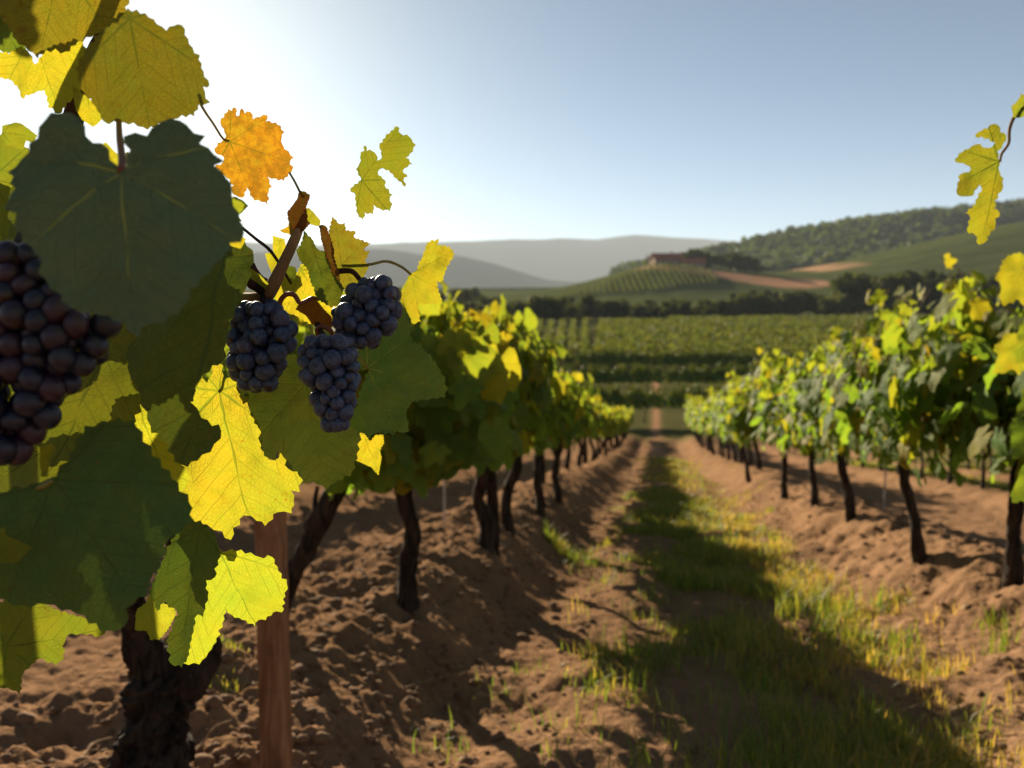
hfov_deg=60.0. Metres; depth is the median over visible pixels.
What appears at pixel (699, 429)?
grape vine
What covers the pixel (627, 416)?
grape vine
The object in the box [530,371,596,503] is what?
grape vine
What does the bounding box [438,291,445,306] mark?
tree
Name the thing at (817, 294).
tree
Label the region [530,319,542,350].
vine hedge
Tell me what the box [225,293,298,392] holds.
grape bunch
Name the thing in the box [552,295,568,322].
tree
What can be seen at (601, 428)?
grape vine
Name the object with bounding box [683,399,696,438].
grape vine
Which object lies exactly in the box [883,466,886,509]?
trellis stake
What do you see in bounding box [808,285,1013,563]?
grape vine
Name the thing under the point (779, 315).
vine hedge
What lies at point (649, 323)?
vine hedge
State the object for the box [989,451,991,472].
grape vine
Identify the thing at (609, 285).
vine hedge
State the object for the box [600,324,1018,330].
vine hedge
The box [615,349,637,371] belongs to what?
grape vine
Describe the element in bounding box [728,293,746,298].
tree
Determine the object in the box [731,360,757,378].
grape vine
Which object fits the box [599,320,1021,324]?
vine hedge
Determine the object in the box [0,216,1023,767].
ground
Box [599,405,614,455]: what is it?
grape vine
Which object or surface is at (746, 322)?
vine hedge
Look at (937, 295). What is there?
tree
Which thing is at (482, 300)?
tree
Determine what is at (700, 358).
grape vine
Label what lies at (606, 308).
tree
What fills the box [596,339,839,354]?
vine hedge
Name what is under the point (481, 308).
tree
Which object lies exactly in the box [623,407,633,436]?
grape vine
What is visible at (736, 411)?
grape vine
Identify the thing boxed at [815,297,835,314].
tree
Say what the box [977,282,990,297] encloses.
tree
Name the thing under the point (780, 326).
vine hedge
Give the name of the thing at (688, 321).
vine hedge
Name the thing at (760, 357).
grape vine
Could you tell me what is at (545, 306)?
tree
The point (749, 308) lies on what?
tree
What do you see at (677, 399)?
grape vine
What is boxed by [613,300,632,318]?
tree
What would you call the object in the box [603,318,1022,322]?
vine hedge
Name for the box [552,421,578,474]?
grape vine
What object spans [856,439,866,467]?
grape vine
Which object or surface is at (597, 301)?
tree
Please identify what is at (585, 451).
grape vine
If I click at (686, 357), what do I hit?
grape vine
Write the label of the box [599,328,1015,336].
vine hedge
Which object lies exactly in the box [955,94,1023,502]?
grape vine
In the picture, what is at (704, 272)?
vine hedge
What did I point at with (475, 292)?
tree
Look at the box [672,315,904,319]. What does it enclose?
vine hedge
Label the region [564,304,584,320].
tree
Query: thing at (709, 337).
vine hedge
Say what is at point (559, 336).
vine hedge
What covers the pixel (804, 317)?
vine hedge
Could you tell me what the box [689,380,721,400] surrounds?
grape vine
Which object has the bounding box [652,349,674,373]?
grape vine
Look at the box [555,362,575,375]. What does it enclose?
grape vine
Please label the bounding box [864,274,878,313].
tree
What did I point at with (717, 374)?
grape vine
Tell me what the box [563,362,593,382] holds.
grape vine
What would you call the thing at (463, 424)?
grape vine
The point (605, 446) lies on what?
grape vine
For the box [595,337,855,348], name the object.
vine hedge
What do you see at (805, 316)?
vine hedge
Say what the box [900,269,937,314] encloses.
tree
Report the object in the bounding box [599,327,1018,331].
vine hedge
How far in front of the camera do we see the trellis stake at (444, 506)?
5.59 m
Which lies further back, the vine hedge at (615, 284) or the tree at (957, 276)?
the vine hedge at (615, 284)
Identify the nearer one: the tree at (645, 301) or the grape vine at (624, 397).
the grape vine at (624, 397)
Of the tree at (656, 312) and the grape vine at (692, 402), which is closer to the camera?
the grape vine at (692, 402)
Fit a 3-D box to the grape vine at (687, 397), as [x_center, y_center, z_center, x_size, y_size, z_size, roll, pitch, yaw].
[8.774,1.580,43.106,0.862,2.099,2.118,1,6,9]
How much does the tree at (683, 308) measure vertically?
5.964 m
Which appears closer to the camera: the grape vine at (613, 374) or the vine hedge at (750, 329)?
the grape vine at (613, 374)
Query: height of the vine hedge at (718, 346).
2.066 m
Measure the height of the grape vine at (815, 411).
1.809 m
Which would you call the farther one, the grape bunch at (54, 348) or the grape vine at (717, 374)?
the grape vine at (717, 374)
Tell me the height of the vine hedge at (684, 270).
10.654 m
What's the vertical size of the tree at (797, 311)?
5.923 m
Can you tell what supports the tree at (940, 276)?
on the ground at (70, 686)
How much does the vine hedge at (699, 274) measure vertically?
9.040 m
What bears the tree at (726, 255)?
on the ground at (70, 686)
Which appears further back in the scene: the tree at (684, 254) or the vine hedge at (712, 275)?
the tree at (684, 254)
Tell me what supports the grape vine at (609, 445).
on the ground at (70, 686)
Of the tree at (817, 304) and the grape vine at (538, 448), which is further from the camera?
the tree at (817, 304)
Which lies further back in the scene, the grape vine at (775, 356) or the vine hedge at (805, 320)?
the vine hedge at (805, 320)
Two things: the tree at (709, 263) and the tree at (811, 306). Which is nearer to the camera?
the tree at (811, 306)
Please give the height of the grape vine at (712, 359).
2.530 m
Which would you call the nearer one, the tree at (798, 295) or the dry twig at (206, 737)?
the dry twig at (206, 737)
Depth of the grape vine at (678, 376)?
60.00 m
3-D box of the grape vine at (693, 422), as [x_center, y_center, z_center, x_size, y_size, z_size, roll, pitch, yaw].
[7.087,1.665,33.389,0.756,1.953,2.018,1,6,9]
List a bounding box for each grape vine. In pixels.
[0,0,453,767]
[190,345,252,414]
[229,281,512,613]
[288,321,520,614]
[424,300,569,558]
[500,340,564,537]
[525,368,576,518]
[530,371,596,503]
[533,443,555,484]
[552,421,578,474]
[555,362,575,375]
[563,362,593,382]
[564,389,590,469]
[575,349,598,364]
[575,399,605,463]
[576,388,600,466]
[584,364,611,384]
[584,379,622,407]
[588,401,608,460]
[590,346,613,365]
[595,363,626,384]
[595,403,611,458]
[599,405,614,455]
[599,406,620,455]
[602,345,626,371]
[607,384,644,409]
[607,407,618,442]
[608,406,623,450]
[608,412,620,451]
[614,406,625,448]
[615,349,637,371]
[615,363,646,391]
[617,412,626,448]
[620,412,629,445]
[621,408,632,437]
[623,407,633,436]
[623,410,631,439]
[628,383,666,422]
[630,348,651,365]
[632,360,662,392]
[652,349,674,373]
[662,363,693,391]
[667,349,688,371]
[667,380,703,422]
[677,350,698,367]
[683,394,698,434]
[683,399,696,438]
[684,362,711,384]
[685,395,701,441]
[687,404,701,445]
[688,398,703,442]
[689,348,714,369]
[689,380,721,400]
[689,402,704,447]
[693,399,707,449]
[695,395,712,450]
[696,395,714,454]
[697,401,715,452]
[699,363,728,384]
[701,347,724,369]
[702,390,726,454]
[704,385,728,457]
[708,395,730,459]
[710,382,737,462]
[712,360,743,382]
[712,374,765,482]
[713,348,734,366]
[714,384,724,394]
[717,374,750,462]
[725,348,747,365]
[725,369,765,465]
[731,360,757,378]
[738,349,758,367]
[739,347,809,498]
[746,377,771,469]
[747,361,763,380]
[748,350,771,365]
[759,344,859,506]
[765,349,784,363]
[773,351,795,365]
[779,326,887,522]
[786,348,810,361]
[803,348,817,361]
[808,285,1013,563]
[846,439,859,465]
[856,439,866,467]
[874,437,883,470]
[906,253,1023,588]
[917,441,923,478]
[933,431,957,483]
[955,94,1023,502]
[956,391,1008,488]
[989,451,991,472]
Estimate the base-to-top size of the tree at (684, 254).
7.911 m
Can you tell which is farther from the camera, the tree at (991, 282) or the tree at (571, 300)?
the tree at (991, 282)
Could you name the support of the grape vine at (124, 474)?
on the ground at (70, 686)
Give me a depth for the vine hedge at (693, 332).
108.61 m
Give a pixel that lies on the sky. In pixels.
(725, 120)
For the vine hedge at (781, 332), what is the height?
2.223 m
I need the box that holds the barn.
[683,258,705,266]
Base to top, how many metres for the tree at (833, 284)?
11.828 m
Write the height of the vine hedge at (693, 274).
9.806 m
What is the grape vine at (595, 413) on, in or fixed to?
on the ground at (70, 686)
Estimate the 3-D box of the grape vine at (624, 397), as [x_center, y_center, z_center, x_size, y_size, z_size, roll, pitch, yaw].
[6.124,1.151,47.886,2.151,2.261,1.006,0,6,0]
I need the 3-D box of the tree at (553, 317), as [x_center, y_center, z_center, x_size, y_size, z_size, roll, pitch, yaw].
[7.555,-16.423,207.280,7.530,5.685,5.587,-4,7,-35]
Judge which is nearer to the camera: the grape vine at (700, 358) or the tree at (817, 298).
the grape vine at (700, 358)
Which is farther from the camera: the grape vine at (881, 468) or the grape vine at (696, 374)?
the grape vine at (696, 374)
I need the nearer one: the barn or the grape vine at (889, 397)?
the grape vine at (889, 397)
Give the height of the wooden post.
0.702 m
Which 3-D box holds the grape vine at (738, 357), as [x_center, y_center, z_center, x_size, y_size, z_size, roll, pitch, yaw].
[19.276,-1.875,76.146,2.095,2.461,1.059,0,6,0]
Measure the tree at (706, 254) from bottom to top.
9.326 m
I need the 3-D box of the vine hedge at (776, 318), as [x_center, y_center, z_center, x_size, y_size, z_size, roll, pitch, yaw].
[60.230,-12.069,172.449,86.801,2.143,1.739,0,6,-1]
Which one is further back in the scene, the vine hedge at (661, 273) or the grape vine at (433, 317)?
the vine hedge at (661, 273)
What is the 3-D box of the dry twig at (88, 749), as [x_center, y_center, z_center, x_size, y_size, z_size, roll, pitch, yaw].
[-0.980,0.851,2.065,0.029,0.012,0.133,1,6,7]
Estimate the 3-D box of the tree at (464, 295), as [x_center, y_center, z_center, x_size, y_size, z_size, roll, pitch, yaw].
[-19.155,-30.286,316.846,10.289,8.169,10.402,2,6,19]
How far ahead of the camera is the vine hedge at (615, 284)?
383.46 m
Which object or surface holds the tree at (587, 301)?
on the ground at (70, 686)
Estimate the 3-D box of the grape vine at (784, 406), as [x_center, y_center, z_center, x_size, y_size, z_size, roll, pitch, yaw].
[2.870,0.523,8.514,0.821,1.705,2.017,1,6,9]
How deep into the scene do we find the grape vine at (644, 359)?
76.09 m
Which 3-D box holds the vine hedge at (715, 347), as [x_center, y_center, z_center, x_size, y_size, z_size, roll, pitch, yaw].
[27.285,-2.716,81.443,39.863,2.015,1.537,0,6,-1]
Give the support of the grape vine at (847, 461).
on the ground at (70, 686)
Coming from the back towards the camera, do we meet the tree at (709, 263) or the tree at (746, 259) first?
the tree at (709, 263)
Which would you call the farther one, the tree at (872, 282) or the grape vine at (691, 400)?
the tree at (872, 282)
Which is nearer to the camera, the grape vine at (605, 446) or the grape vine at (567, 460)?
the grape vine at (567, 460)
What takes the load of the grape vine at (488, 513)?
on the ground at (70, 686)
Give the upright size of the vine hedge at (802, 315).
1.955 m
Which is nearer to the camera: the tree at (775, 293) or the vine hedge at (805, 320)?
the vine hedge at (805, 320)
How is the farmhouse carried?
on the ground at (70, 686)
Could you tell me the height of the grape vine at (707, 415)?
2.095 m
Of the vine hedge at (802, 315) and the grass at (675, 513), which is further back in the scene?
the vine hedge at (802, 315)
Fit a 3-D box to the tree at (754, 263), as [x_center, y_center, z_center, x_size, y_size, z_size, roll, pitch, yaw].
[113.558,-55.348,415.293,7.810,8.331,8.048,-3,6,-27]
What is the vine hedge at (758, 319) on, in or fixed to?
on the ground at (70, 686)
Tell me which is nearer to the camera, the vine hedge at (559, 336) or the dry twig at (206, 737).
the dry twig at (206, 737)
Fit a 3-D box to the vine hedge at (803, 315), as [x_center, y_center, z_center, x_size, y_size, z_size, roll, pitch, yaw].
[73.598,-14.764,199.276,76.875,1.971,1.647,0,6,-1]
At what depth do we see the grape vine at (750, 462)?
17.32 m
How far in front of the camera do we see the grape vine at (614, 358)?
76.02 m
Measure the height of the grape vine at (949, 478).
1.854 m
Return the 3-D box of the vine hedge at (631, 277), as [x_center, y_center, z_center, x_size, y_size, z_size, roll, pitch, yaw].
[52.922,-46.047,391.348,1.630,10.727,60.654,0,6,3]
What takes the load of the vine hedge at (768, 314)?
on the ground at (70, 686)
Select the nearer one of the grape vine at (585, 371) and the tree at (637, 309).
the grape vine at (585, 371)
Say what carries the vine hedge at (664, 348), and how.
on the ground at (70, 686)
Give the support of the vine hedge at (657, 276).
on the ground at (70, 686)
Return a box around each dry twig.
[78,737,112,762]
[195,720,231,753]
[388,671,498,692]
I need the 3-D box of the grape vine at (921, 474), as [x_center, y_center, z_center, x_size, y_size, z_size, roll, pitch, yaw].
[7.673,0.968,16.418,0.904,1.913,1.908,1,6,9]
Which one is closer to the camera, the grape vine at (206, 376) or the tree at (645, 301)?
the grape vine at (206, 376)
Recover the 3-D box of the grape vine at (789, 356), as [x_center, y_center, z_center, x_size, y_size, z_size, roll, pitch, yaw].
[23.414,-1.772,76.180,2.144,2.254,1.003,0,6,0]
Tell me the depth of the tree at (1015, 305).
230.11 m
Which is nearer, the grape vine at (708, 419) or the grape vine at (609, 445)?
the grape vine at (708, 419)
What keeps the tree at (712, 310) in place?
on the ground at (70, 686)
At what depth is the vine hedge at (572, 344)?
91.87 m
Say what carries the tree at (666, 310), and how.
on the ground at (70, 686)
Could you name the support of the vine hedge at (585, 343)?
on the ground at (70, 686)
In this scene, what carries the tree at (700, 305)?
on the ground at (70, 686)
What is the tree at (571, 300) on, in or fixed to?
on the ground at (70, 686)
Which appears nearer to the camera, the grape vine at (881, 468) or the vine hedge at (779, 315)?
the grape vine at (881, 468)
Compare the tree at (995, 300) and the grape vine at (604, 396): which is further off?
the tree at (995, 300)
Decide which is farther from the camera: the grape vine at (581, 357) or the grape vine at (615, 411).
the grape vine at (581, 357)
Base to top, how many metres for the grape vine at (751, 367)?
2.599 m
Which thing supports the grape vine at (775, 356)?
on the ground at (70, 686)
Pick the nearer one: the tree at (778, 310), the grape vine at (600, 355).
the grape vine at (600, 355)
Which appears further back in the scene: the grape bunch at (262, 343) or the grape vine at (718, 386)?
the grape vine at (718, 386)
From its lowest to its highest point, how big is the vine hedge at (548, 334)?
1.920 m
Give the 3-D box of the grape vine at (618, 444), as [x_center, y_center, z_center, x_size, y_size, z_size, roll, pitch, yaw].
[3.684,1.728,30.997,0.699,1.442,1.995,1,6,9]
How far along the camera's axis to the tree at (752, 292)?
267.11 m
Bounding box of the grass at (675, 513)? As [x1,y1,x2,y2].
[209,455,1023,767]
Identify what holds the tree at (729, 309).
on the ground at (70, 686)
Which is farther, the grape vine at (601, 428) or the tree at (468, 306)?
the tree at (468, 306)
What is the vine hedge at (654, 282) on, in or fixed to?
on the ground at (70, 686)
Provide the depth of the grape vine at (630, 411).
39.03 m
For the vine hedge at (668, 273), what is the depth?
387.23 m
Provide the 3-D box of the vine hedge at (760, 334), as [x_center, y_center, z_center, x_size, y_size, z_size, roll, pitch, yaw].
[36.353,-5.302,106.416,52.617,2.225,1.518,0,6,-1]
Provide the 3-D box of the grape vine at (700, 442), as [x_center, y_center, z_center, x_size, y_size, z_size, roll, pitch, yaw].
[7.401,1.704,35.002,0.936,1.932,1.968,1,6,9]
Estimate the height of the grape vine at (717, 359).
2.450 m
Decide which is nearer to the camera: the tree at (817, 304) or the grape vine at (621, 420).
the grape vine at (621, 420)
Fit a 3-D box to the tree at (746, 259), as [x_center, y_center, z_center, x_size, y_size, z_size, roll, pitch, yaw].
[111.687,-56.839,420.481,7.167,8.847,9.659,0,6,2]
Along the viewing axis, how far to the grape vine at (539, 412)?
5.62 m
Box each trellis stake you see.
[443,289,448,528]
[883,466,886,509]
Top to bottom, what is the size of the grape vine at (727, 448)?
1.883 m
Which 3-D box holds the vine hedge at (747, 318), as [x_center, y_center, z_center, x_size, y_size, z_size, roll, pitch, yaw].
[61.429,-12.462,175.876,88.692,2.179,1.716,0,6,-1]
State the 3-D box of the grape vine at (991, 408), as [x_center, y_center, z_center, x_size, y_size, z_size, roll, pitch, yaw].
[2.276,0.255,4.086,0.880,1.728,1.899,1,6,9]
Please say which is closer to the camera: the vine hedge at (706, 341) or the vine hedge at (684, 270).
the vine hedge at (706, 341)
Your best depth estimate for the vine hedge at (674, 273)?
385.43 m
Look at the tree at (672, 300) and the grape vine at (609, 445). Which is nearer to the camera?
the grape vine at (609, 445)
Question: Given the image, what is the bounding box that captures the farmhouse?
[648,251,682,264]
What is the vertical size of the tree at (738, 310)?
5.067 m
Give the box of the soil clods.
[0,473,1023,767]
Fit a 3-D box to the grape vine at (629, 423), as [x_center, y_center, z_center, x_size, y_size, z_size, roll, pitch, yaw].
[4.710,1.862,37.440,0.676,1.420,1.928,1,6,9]
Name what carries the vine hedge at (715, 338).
on the ground at (70, 686)
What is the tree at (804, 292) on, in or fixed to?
on the ground at (70, 686)
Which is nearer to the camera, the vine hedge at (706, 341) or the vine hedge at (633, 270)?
the vine hedge at (706, 341)
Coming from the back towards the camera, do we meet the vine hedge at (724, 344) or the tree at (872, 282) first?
the tree at (872, 282)
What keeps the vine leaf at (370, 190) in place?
attached to the grape vine at (124, 474)
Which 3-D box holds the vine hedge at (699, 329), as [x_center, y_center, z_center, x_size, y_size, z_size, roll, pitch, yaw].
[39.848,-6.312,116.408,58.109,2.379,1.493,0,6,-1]
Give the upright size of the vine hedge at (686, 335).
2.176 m
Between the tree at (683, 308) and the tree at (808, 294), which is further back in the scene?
the tree at (808, 294)
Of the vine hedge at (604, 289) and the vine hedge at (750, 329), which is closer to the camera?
the vine hedge at (750, 329)
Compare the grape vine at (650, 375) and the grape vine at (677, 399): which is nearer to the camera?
the grape vine at (677, 399)
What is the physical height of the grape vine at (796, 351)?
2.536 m
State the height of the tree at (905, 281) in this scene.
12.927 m
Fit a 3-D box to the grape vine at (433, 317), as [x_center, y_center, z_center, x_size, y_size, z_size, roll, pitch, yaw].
[-0.423,0.313,3.372,0.645,1.478,1.992,1,6,9]
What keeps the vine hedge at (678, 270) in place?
on the ground at (70, 686)
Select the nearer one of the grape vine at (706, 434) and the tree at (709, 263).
the grape vine at (706, 434)
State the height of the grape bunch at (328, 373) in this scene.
0.086 m
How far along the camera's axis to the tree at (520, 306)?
204.34 m
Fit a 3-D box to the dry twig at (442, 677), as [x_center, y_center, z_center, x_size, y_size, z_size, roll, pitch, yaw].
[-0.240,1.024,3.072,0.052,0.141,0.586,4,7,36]
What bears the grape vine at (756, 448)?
on the ground at (70, 686)
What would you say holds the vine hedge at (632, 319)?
on the ground at (70, 686)
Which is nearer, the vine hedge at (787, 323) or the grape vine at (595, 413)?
the grape vine at (595, 413)
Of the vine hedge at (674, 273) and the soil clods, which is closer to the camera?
the soil clods
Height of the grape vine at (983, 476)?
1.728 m
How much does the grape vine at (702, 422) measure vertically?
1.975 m
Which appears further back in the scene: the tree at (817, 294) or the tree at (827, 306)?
the tree at (817, 294)
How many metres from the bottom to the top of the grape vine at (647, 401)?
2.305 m
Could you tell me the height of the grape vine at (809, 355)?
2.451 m
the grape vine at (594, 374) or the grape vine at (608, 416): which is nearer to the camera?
the grape vine at (608, 416)
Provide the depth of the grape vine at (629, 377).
60.14 m
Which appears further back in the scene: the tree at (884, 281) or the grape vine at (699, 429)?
the tree at (884, 281)
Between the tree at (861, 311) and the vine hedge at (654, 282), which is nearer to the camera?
the tree at (861, 311)
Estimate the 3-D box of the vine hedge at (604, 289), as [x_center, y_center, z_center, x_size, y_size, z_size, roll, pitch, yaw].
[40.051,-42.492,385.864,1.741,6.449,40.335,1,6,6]
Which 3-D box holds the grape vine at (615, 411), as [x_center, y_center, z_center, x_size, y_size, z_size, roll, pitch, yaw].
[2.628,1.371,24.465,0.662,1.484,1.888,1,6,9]
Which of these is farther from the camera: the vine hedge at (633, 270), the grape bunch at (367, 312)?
the vine hedge at (633, 270)
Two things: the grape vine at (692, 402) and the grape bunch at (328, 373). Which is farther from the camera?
the grape vine at (692, 402)
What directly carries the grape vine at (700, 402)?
on the ground at (70, 686)
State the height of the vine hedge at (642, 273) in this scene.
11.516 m
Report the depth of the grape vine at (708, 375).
60.13 m
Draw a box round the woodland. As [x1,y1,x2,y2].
[609,198,1023,274]
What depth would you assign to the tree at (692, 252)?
444.91 m
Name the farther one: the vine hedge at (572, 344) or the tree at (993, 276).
the tree at (993, 276)
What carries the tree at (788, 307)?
on the ground at (70, 686)
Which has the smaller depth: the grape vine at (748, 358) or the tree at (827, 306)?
the grape vine at (748, 358)
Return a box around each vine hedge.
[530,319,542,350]
[539,319,554,354]
[554,318,566,362]
[566,319,578,363]
[578,318,591,359]
[592,345,861,365]
[593,341,838,354]
[593,342,868,355]
[593,344,843,361]
[594,335,923,348]
[594,338,922,353]
[595,327,1015,333]
[595,336,924,343]
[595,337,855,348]
[596,329,922,337]
[596,332,927,341]
[596,334,924,345]
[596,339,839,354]
[597,325,1013,332]
[597,331,926,338]
[598,319,1020,323]
[598,322,1009,328]
[598,325,1018,332]
[599,316,1013,320]
[599,317,1023,323]
[599,319,1012,324]
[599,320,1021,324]
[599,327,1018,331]
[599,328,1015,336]
[600,317,1022,320]
[600,320,1019,325]
[600,321,1019,327]
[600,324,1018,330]
[601,323,1012,330]
[602,280,605,293]
[602,321,1020,327]
[602,327,911,336]
[603,318,1016,323]
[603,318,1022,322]
[606,330,925,340]
[607,278,612,292]
[612,276,618,291]
[617,274,624,292]
[622,272,631,291]
[627,269,637,290]
[631,268,644,289]
[637,267,651,289]
[643,266,657,289]
[648,265,663,287]
[654,263,669,287]
[659,262,675,286]
[665,262,681,284]
[666,314,927,317]
[669,314,930,316]
[670,262,687,283]
[670,314,998,317]
[671,315,930,318]
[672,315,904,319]
[675,316,1017,319]
[677,263,693,284]
[677,316,1023,318]
[685,264,699,283]
[692,265,704,282]
[700,267,710,282]
[707,268,716,282]
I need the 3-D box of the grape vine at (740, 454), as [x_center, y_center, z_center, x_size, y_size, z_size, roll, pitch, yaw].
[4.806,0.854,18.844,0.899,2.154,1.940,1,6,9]
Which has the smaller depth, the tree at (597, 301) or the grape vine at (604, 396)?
the grape vine at (604, 396)
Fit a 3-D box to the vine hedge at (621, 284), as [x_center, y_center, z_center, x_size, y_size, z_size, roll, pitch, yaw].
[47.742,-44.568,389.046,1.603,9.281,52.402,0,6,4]
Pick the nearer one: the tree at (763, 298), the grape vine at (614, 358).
the grape vine at (614, 358)
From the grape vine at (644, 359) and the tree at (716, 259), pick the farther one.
the tree at (716, 259)
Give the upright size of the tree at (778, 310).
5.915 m
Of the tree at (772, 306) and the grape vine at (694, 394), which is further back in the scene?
the tree at (772, 306)
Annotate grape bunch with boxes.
[0,231,121,465]
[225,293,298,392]
[297,322,360,432]
[331,268,402,349]
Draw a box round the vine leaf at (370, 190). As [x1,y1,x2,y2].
[350,126,414,219]
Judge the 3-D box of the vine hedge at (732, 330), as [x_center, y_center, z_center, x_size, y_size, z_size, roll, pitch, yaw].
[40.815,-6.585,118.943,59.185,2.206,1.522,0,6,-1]
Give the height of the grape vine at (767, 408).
1.917 m
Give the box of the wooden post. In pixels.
[254,512,292,767]
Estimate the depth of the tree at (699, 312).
216.28 m
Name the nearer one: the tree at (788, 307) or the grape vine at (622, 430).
the grape vine at (622, 430)
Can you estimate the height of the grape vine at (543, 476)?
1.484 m
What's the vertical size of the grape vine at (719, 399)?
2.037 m
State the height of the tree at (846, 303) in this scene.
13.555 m
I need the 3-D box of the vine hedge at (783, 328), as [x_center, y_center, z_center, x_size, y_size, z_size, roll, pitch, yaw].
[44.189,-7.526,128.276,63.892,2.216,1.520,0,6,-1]
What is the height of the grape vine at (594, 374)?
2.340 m
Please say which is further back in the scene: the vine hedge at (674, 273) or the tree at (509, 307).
the vine hedge at (674, 273)
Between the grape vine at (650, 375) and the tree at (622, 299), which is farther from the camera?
the tree at (622, 299)
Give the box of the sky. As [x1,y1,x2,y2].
[0,0,1023,244]
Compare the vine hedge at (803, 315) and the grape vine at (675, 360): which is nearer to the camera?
the grape vine at (675, 360)
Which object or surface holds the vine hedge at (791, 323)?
on the ground at (70, 686)
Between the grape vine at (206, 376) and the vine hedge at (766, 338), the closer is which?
the grape vine at (206, 376)
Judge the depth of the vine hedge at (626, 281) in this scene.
384.88 m
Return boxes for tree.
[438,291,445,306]
[444,288,474,302]
[460,301,478,315]
[470,287,481,301]
[475,304,488,314]
[478,295,500,305]
[505,304,513,316]
[511,300,536,318]
[526,295,564,320]
[537,307,557,323]
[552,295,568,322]
[562,297,575,319]
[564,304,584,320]
[574,293,596,318]
[595,299,612,304]
[595,300,617,319]
[613,298,624,318]
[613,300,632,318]
[629,303,654,318]
[643,299,657,306]
[649,305,661,317]
[659,301,681,318]
[668,298,686,303]
[670,300,696,316]
[681,252,691,257]
[687,248,699,257]
[695,251,711,262]
[696,299,705,312]
[696,309,702,315]
[701,299,726,315]
[705,255,717,267]
[712,254,725,268]
[717,251,735,269]
[724,300,736,315]
[726,253,744,270]
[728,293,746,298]
[731,302,743,315]
[733,296,759,314]
[740,255,752,271]
[740,293,769,315]
[748,257,765,273]
[749,289,772,295]
[764,298,780,315]
[771,291,779,296]
[772,298,783,314]
[779,291,809,315]
[779,297,793,315]
[783,297,804,314]
[792,290,809,307]
[802,292,815,313]
[804,296,816,314]
[810,292,824,297]
[813,295,824,311]
[814,297,841,314]
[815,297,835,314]
[825,277,862,314]
[835,271,874,314]
[837,275,879,314]
[864,273,917,313]
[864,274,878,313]
[882,272,928,312]
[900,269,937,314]
[916,279,944,314]
[933,271,963,282]
[948,270,984,297]
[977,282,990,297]
[985,277,1001,310]
[988,273,1002,308]
[991,285,1023,314]
[1009,300,1023,309]
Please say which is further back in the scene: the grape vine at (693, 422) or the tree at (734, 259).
the tree at (734, 259)

